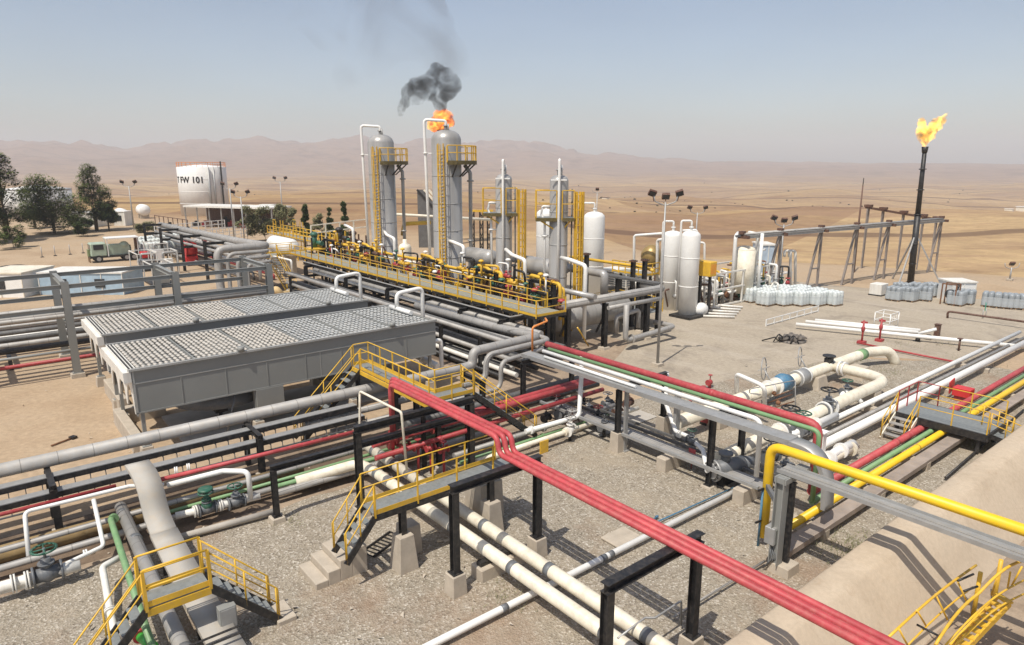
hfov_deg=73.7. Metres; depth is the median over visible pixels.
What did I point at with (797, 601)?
pipe
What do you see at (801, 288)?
wrapped drums
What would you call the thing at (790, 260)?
pipe
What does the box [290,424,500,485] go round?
pipe
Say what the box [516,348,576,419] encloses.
pipe support
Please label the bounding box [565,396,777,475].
channel beam
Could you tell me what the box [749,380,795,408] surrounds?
meter frame
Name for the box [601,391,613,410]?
gate valve
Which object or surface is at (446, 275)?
piping riser
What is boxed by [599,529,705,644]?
pipe support
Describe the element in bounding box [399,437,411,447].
red valve
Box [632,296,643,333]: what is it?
steel column
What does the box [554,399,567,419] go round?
gate valve
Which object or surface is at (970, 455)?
beam
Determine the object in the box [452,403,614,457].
pipe
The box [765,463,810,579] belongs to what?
tray column
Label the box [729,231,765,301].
filter unit
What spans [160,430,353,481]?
pipe
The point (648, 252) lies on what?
brass vessel
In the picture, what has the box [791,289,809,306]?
wrapped drums
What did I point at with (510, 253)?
pipe
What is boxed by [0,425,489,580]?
pipe trench soil
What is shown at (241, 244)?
pipe
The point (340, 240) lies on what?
piping riser
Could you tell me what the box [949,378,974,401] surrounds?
red cart
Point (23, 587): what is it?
pipe
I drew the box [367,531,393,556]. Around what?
lying ladder
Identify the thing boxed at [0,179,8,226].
tree
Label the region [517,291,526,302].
control valve
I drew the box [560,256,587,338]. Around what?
pipe
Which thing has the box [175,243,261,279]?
pipe
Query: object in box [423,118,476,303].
column vessel
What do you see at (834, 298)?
wrapped drums
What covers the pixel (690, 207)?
light mast
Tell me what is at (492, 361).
pipe
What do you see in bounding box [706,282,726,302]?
riser
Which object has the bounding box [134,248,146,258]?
wrapped drums
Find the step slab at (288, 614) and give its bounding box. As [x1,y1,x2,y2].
[271,599,296,626]
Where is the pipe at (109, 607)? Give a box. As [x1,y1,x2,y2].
[99,555,121,639]
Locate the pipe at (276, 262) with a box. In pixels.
[197,243,287,276]
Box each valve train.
[0,542,80,593]
[175,482,260,518]
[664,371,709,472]
[792,410,839,437]
[825,439,857,461]
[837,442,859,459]
[838,378,862,409]
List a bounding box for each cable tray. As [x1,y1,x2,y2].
[0,403,358,497]
[0,413,366,519]
[521,351,833,510]
[777,463,1023,562]
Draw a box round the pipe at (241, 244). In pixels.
[157,222,268,299]
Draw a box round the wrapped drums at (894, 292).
[885,285,903,301]
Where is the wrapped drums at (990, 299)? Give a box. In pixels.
[981,290,998,307]
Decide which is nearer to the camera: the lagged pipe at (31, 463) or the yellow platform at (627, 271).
the lagged pipe at (31, 463)
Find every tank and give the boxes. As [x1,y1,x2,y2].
[3,185,73,218]
[136,204,149,218]
[176,161,228,215]
[696,303,708,314]
[752,241,775,282]
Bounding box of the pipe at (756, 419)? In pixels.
[542,349,761,476]
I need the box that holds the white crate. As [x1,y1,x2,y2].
[868,282,887,296]
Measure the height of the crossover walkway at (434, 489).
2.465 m
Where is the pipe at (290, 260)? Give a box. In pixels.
[222,244,292,271]
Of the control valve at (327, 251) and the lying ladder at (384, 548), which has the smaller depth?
the lying ladder at (384, 548)
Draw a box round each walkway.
[266,241,566,319]
[293,342,537,468]
[331,435,508,565]
[879,381,1021,454]
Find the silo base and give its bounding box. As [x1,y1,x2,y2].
[669,312,703,320]
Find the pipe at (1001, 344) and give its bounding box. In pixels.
[796,322,1023,348]
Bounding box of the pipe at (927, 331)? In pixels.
[918,328,936,334]
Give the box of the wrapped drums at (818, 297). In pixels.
[808,289,826,306]
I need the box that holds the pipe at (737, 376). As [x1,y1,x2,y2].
[734,373,766,404]
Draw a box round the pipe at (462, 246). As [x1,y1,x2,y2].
[448,239,465,277]
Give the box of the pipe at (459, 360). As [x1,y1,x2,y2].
[436,350,503,377]
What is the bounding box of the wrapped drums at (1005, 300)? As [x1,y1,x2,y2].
[996,292,1014,309]
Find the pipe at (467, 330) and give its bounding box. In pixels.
[285,271,504,341]
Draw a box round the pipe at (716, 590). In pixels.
[671,560,765,618]
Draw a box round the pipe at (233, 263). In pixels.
[198,252,274,278]
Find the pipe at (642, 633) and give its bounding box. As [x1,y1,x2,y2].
[364,446,674,644]
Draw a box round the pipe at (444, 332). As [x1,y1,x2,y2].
[292,280,523,361]
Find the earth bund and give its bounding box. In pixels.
[723,424,1023,644]
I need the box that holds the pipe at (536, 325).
[531,317,547,350]
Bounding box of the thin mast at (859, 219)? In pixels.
[854,178,863,272]
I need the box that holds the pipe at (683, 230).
[682,229,697,303]
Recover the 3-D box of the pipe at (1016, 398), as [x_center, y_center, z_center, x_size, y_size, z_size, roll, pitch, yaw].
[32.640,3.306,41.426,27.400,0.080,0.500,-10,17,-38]
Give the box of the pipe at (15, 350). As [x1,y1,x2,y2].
[0,338,89,355]
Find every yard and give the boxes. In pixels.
[0,359,1023,644]
[411,271,1023,385]
[924,540,1023,644]
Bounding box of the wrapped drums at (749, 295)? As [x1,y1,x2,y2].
[742,287,760,302]
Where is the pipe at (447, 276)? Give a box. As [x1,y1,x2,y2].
[432,263,449,299]
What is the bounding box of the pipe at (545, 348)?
[322,280,547,349]
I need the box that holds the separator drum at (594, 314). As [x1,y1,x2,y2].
[537,298,631,343]
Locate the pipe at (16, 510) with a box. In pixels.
[0,484,115,516]
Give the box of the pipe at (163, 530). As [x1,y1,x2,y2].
[125,459,245,644]
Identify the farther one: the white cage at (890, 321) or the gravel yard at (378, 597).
the white cage at (890, 321)
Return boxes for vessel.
[266,235,299,274]
[360,124,407,285]
[399,239,411,293]
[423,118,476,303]
[482,159,526,315]
[535,158,584,306]
[536,208,549,279]
[583,202,604,294]
[641,244,660,303]
[660,220,679,309]
[676,220,700,314]
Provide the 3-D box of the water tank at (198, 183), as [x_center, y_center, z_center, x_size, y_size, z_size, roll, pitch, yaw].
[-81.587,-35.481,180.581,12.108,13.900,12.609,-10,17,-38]
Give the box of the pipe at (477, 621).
[422,490,732,644]
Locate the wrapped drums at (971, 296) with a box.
[958,288,976,304]
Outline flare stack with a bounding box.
[892,147,938,282]
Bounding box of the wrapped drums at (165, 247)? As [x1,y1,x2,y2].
[155,241,169,255]
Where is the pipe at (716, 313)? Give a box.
[706,312,736,315]
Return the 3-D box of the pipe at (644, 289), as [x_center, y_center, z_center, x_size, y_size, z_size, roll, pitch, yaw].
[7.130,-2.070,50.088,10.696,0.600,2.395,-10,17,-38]
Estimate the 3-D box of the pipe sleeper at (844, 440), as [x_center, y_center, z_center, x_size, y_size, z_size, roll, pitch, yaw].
[15.481,5.576,33.038,0.400,0.330,2.000,-10,17,-38]
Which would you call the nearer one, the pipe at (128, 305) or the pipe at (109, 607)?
the pipe at (109, 607)
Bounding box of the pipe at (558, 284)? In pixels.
[529,274,561,319]
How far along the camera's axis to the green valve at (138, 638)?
18.41 m
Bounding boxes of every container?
[0,265,54,297]
[36,266,143,294]
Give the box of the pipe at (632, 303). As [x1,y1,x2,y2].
[607,296,662,309]
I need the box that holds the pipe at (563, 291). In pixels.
[541,284,564,336]
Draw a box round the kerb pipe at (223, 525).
[181,509,272,538]
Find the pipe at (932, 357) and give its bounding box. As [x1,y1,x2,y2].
[856,342,961,362]
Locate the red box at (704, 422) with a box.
[700,419,707,425]
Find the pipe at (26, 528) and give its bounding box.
[23,483,163,556]
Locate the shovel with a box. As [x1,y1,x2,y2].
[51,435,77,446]
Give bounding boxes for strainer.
[704,449,754,486]
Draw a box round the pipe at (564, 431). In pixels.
[475,406,639,461]
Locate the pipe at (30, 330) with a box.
[0,322,81,336]
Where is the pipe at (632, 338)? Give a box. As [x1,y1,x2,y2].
[623,304,674,342]
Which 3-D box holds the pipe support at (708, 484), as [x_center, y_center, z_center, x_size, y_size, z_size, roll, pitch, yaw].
[8.993,5.123,28.598,2.740,3.250,0.540,-10,17,-38]
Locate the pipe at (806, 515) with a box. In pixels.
[792,379,1023,529]
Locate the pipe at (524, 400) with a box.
[372,379,595,447]
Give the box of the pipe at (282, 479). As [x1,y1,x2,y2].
[170,418,491,512]
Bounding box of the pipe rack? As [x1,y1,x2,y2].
[288,261,565,373]
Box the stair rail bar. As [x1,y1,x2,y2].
[577,327,588,346]
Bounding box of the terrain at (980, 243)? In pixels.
[0,135,1023,534]
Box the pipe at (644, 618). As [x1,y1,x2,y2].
[617,600,681,638]
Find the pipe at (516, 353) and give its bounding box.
[297,281,518,354]
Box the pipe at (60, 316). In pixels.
[0,291,274,325]
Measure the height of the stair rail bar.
2.082 m
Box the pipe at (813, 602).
[389,377,904,644]
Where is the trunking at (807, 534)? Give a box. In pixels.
[789,434,966,556]
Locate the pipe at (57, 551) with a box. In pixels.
[0,457,370,571]
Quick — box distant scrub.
[254,185,963,211]
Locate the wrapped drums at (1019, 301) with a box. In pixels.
[1007,292,1023,309]
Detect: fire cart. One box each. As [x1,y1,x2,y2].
[139,251,149,258]
[183,240,198,265]
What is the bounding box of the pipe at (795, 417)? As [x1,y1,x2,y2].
[545,341,822,491]
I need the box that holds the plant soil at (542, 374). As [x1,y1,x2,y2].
[0,278,629,596]
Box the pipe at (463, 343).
[285,281,510,361]
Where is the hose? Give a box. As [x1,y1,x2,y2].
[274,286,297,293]
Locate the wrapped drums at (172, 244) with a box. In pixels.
[164,241,175,254]
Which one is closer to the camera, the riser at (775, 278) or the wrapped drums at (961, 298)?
the wrapped drums at (961, 298)
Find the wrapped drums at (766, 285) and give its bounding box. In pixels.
[763,284,776,287]
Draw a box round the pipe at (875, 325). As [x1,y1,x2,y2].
[815,319,919,331]
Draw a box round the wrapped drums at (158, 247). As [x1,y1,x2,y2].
[148,241,160,248]
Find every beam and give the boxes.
[540,400,758,489]
[547,400,772,488]
[559,397,773,481]
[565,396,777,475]
[944,409,1023,478]
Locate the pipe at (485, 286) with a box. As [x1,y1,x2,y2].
[338,253,532,303]
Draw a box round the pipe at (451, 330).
[314,285,520,352]
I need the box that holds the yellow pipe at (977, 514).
[760,443,1023,538]
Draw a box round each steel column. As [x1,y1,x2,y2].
[559,309,570,347]
[583,253,590,292]
[595,303,609,350]
[629,260,637,326]
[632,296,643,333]
[641,259,649,279]
[641,295,651,340]
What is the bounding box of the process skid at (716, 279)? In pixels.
[698,261,769,306]
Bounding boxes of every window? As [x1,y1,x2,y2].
[0,281,4,288]
[94,279,104,287]
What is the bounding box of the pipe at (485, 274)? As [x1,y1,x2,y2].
[434,263,527,287]
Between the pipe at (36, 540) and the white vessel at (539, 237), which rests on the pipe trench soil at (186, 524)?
the pipe at (36, 540)
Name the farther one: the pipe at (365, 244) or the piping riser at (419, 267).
the pipe at (365, 244)
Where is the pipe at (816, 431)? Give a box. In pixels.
[548,347,821,502]
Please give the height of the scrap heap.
0.903 m
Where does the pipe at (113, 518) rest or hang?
on the gravel yard at (378, 597)
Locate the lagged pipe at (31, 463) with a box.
[0,302,539,477]
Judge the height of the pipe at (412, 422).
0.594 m
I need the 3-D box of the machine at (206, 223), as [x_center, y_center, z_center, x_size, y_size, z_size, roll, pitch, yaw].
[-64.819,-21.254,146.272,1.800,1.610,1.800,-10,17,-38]
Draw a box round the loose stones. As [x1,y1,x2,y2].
[20,322,988,639]
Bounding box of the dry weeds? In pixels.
[7,340,1014,630]
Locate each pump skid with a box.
[128,249,156,271]
[142,259,174,284]
[143,240,168,262]
[150,248,179,273]
[304,232,329,281]
[329,227,351,284]
[343,231,368,277]
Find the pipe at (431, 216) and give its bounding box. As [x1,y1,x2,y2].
[397,213,489,220]
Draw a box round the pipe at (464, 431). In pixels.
[374,387,603,460]
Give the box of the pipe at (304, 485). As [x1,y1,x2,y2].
[278,432,485,495]
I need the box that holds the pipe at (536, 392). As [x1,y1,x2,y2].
[381,378,586,434]
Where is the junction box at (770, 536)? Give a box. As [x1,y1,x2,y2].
[762,523,777,567]
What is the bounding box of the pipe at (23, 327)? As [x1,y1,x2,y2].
[0,320,80,330]
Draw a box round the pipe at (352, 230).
[344,224,354,252]
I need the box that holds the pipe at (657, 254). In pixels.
[655,238,661,305]
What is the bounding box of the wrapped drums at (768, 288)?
[760,286,776,290]
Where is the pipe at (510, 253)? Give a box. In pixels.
[504,248,526,322]
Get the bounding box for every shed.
[71,212,107,226]
[937,278,977,300]
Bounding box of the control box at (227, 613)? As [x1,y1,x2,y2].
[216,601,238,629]
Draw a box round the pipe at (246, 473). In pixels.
[167,463,252,499]
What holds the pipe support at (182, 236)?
on the terrain at (980, 243)
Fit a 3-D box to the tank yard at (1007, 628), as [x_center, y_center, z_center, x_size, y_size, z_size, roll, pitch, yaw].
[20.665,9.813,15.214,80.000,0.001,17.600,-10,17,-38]
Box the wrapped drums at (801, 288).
[793,286,810,290]
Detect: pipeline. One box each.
[680,346,900,428]
[714,361,886,459]
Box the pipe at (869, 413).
[809,336,1023,441]
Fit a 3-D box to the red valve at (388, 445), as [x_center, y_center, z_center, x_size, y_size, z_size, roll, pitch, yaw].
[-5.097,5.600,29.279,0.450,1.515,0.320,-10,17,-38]
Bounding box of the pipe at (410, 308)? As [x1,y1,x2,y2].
[291,272,508,338]
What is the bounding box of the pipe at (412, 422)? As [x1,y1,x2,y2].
[404,376,578,427]
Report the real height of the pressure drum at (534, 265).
5.620 m
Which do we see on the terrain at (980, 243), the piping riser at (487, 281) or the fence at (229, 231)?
the fence at (229, 231)
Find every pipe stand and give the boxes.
[322,238,335,280]
[359,245,375,294]
[421,257,440,295]
[475,268,498,326]
[528,278,555,341]
[957,338,963,350]
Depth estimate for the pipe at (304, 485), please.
28.24 m
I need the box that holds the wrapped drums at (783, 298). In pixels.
[774,289,793,306]
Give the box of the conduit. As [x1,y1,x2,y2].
[653,484,739,521]
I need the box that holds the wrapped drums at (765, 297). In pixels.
[755,289,775,306]
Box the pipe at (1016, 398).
[982,389,1023,418]
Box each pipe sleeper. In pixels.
[2,343,13,369]
[394,500,436,516]
[471,548,524,582]
[632,638,643,644]
[770,508,829,540]
[810,432,853,442]
[839,477,885,496]
[862,405,900,420]
[880,450,930,470]
[912,382,950,394]
[953,363,989,373]
[985,390,1023,403]
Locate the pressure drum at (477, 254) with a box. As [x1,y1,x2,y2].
[465,247,495,310]
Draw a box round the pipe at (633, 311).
[613,308,640,332]
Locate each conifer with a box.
[298,204,312,245]
[326,207,334,239]
[340,201,349,240]
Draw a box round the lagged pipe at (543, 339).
[303,334,548,425]
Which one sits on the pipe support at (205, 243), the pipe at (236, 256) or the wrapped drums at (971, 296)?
the pipe at (236, 256)
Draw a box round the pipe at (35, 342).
[0,333,88,348]
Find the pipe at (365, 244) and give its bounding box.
[361,242,376,266]
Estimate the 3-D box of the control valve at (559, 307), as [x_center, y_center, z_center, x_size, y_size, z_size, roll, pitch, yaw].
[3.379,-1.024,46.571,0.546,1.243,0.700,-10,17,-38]
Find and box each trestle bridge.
[738,216,948,286]
[860,204,938,269]
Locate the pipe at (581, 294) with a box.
[535,283,596,299]
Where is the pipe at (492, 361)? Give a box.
[292,289,509,368]
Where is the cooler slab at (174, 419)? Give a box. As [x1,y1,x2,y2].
[161,379,387,441]
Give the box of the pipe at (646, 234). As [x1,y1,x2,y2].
[633,232,661,300]
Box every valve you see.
[133,628,157,644]
[197,485,212,508]
[325,247,330,255]
[337,245,343,258]
[363,252,369,264]
[386,443,398,457]
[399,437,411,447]
[404,262,411,274]
[412,438,423,472]
[424,439,436,473]
[425,269,431,279]
[431,270,437,280]
[437,265,445,282]
[437,440,449,471]
[454,277,463,287]
[466,275,474,288]
[475,279,484,291]
[496,278,506,292]
[503,284,513,298]
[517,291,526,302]
[530,288,540,304]
[540,408,551,422]
[548,291,557,303]
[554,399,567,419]
[556,298,566,310]
[563,414,576,440]
[565,408,579,426]
[582,398,592,411]
[593,405,603,426]
[597,413,609,437]
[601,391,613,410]
[622,391,633,407]
[760,438,781,463]
[774,453,794,473]
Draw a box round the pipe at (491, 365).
[287,289,518,377]
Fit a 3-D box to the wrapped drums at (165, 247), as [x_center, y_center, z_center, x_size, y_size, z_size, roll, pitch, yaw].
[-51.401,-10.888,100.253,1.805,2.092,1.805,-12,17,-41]
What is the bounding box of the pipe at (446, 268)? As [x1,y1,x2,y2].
[347,249,550,291]
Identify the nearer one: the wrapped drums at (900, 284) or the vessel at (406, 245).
the vessel at (406, 245)
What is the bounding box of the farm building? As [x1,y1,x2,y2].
[1015,206,1023,211]
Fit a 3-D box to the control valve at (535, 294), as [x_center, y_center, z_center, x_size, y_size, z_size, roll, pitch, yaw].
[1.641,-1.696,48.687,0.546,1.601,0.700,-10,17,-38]
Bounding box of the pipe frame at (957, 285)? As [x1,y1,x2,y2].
[939,282,961,305]
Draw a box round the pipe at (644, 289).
[561,283,664,309]
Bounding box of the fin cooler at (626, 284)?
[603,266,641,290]
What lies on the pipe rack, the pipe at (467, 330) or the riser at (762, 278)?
the pipe at (467, 330)
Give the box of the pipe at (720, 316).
[703,315,734,317]
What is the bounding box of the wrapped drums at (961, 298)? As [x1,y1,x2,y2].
[946,289,967,306]
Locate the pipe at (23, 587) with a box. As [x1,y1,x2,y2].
[0,582,45,594]
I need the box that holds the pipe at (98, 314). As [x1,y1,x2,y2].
[1,301,209,325]
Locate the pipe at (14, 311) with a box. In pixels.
[0,284,260,313]
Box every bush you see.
[0,223,27,247]
[72,217,94,234]
[135,221,156,232]
[234,205,259,236]
[251,206,274,240]
[268,202,288,231]
[286,207,304,233]
[310,212,329,237]
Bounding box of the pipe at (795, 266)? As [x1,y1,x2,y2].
[788,249,796,284]
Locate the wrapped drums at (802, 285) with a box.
[794,284,810,287]
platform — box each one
[73,536,282,644]
[267,225,333,260]
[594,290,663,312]
[612,259,659,305]
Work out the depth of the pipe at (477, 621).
21.76 m
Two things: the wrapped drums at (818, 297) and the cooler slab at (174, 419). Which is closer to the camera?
the cooler slab at (174, 419)
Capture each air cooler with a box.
[81,272,368,408]
[101,287,443,459]
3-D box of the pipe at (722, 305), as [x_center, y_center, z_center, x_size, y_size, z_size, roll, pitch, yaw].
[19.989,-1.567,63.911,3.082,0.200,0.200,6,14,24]
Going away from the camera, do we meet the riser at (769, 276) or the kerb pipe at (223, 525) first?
the kerb pipe at (223, 525)
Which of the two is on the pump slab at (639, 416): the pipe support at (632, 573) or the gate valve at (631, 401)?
the gate valve at (631, 401)
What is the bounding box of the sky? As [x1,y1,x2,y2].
[0,0,1023,163]
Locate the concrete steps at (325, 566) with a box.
[299,528,367,590]
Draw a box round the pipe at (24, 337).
[0,327,86,343]
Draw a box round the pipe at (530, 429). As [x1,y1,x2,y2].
[524,356,583,433]
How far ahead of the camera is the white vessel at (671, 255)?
61.72 m
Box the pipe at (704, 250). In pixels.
[701,242,705,302]
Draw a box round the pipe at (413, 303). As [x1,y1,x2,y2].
[340,281,566,346]
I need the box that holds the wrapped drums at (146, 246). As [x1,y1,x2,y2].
[140,242,152,256]
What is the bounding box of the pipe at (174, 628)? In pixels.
[114,501,191,644]
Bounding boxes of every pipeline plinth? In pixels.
[747,398,760,414]
[799,375,828,390]
[844,363,869,380]
[862,390,882,405]
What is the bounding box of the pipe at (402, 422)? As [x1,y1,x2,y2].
[359,391,407,471]
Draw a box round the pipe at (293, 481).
[270,423,499,487]
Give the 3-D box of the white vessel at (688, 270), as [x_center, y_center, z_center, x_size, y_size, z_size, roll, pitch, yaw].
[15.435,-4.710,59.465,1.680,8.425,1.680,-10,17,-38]
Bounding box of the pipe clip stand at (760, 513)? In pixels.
[755,487,764,545]
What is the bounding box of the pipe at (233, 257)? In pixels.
[198,248,280,277]
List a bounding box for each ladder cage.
[273,219,283,236]
[292,219,302,260]
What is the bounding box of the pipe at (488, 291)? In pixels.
[487,280,506,309]
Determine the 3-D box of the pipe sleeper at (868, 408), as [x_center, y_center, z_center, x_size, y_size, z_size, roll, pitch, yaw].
[19.755,4.797,36.410,0.400,0.330,2.000,-10,17,-38]
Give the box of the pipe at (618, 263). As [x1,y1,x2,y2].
[569,256,654,271]
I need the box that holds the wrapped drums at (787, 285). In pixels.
[779,284,794,287]
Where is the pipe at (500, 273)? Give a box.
[477,264,502,296]
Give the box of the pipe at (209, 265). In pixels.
[171,253,236,275]
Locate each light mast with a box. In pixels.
[119,180,136,229]
[220,182,238,236]
[231,189,249,238]
[272,176,286,203]
[592,188,602,211]
[648,189,683,367]
[687,205,707,228]
[770,215,797,276]
[1005,262,1019,280]
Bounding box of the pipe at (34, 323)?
[0,301,210,328]
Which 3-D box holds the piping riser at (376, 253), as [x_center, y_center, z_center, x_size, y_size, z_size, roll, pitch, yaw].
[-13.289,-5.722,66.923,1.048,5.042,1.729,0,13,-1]
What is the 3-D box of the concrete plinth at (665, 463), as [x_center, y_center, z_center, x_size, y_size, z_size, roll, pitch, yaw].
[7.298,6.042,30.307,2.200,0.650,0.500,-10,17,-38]
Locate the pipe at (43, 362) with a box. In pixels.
[0,352,99,370]
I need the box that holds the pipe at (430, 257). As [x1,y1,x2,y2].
[423,254,443,272]
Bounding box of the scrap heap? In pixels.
[762,332,806,344]
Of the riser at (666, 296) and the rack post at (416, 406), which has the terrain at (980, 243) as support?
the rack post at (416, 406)
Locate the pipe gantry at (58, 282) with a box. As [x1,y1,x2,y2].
[0,255,273,378]
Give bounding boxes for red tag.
[689,448,695,468]
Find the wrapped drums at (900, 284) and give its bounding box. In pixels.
[893,282,912,286]
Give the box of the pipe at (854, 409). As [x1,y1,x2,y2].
[797,330,1021,437]
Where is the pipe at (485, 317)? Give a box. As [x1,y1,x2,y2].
[313,268,543,334]
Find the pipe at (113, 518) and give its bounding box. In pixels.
[108,513,155,644]
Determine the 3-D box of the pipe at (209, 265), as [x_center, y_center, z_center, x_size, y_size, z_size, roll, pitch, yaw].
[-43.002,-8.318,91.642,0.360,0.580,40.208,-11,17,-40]
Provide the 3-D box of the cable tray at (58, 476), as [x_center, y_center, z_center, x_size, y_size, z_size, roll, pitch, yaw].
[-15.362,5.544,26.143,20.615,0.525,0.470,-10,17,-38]
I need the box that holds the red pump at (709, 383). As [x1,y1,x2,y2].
[705,374,712,387]
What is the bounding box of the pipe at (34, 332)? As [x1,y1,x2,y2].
[1,326,81,336]
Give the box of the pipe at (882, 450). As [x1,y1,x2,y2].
[807,366,1023,494]
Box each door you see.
[221,607,237,628]
[774,530,777,544]
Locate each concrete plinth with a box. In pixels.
[390,511,418,575]
[396,517,422,552]
[465,479,503,515]
[478,481,503,538]
[572,411,602,433]
[656,444,695,472]
[732,473,773,505]
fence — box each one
[154,215,187,225]
[154,220,225,232]
[203,226,246,236]
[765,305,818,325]
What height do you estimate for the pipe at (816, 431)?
2.940 m
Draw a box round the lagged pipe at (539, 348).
[330,328,543,432]
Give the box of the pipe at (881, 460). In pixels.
[809,374,1023,504]
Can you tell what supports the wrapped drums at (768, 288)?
on the yard at (697, 351)
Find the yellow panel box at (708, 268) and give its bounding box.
[698,260,716,311]
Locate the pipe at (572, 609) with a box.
[295,460,637,644]
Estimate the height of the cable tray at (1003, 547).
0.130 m
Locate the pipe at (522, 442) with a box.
[459,414,608,464]
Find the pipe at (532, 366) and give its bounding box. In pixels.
[511,361,538,369]
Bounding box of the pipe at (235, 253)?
[157,227,268,287]
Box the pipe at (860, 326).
[805,320,917,333]
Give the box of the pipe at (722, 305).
[711,304,742,307]
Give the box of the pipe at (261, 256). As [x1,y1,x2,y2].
[154,230,269,286]
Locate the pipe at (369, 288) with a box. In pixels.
[308,269,494,322]
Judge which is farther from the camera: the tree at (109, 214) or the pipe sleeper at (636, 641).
the tree at (109, 214)
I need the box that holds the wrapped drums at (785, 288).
[779,286,792,290]
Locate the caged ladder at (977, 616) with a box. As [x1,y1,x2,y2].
[888,559,1023,644]
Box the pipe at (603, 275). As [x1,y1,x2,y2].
[512,257,608,294]
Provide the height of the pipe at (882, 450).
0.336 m
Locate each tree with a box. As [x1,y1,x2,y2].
[0,152,32,233]
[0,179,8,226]
[16,173,92,233]
[16,187,47,228]
[71,163,112,230]
[93,199,118,230]
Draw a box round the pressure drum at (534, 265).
[520,256,548,323]
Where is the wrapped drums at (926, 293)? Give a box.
[918,285,933,301]
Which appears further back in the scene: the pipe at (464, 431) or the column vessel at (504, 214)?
the column vessel at (504, 214)
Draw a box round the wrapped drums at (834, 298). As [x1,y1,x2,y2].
[824,289,843,306]
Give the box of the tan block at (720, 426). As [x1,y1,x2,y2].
[707,419,726,429]
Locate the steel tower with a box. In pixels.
[468,210,492,248]
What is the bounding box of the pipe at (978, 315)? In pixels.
[946,311,1023,322]
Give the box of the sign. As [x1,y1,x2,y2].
[540,439,548,453]
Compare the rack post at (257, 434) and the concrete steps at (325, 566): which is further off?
the rack post at (257, 434)
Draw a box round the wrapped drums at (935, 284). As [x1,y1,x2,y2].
[924,282,938,297]
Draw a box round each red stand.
[857,320,867,342]
[874,319,885,341]
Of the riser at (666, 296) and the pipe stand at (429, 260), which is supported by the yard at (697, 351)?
the riser at (666, 296)
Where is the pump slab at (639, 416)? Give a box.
[582,407,656,436]
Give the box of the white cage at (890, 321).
[873,309,899,326]
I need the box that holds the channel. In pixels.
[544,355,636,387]
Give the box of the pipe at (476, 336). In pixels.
[308,282,529,352]
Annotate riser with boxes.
[329,244,342,268]
[333,231,343,269]
[336,239,347,259]
[345,238,355,252]
[346,241,357,272]
[372,239,379,280]
[377,243,391,281]
[391,254,402,285]
[393,250,401,285]
[398,248,417,285]
[416,259,425,292]
[420,251,428,293]
[435,262,449,284]
[444,263,453,298]
[457,252,474,303]
[462,266,471,283]
[464,265,485,305]
[472,266,489,292]
[475,259,499,294]
[498,258,515,299]
[507,264,526,322]
[511,275,528,336]
[517,282,527,325]
[533,272,559,325]
[538,274,562,335]
[664,288,669,306]
[672,280,676,310]
[701,283,712,306]
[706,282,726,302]
[720,269,727,295]
[721,268,730,286]
[756,274,770,284]
[760,264,765,284]
[762,262,777,284]
[769,281,778,289]
[771,266,783,283]
[779,265,789,284]
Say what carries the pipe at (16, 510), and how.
on the pipe trench soil at (186, 524)
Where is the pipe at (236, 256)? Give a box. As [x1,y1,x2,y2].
[152,234,271,296]
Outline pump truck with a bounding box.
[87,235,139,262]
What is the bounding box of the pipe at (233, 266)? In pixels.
[171,247,254,280]
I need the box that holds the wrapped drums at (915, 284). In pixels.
[910,281,926,286]
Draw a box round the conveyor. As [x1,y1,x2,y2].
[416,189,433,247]
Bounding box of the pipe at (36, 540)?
[0,436,413,553]
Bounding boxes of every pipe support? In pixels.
[142,222,172,240]
[158,227,190,255]
[179,234,214,270]
[202,241,225,279]
[268,419,446,524]
[352,395,474,519]
[444,453,547,599]
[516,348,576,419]
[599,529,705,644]
[609,371,669,453]
[700,406,746,490]
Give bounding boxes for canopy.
[183,204,291,228]
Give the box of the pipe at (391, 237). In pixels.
[383,230,395,284]
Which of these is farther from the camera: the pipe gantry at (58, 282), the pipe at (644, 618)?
the pipe gantry at (58, 282)
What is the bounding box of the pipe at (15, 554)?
[0,468,303,563]
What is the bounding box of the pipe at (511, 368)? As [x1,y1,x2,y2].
[296,289,514,370]
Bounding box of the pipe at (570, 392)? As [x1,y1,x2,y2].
[414,382,599,437]
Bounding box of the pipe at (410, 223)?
[401,221,430,235]
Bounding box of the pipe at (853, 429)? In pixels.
[826,340,1023,447]
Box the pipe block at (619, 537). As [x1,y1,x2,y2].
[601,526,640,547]
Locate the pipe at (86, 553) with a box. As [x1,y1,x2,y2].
[63,498,105,563]
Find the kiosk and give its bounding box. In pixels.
[114,210,132,225]
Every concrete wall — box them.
[103,377,129,407]
[113,404,166,452]
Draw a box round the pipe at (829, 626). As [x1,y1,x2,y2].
[388,383,873,644]
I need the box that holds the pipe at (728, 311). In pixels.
[710,309,738,312]
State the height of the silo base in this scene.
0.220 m
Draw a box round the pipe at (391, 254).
[328,242,420,266]
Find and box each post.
[43,467,65,530]
[87,249,90,262]
[242,422,266,473]
[398,394,419,425]
[463,372,485,397]
[623,392,628,452]
[672,390,681,446]
[822,429,829,451]
[933,323,941,335]
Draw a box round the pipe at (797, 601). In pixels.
[389,380,889,644]
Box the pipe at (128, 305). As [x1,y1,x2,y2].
[0,289,265,320]
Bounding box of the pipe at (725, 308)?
[710,307,740,310]
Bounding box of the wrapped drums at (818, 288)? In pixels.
[810,287,827,290]
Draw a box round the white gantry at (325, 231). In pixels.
[310,219,368,270]
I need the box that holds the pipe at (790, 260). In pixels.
[783,249,791,284]
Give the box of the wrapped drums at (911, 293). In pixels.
[902,286,919,302]

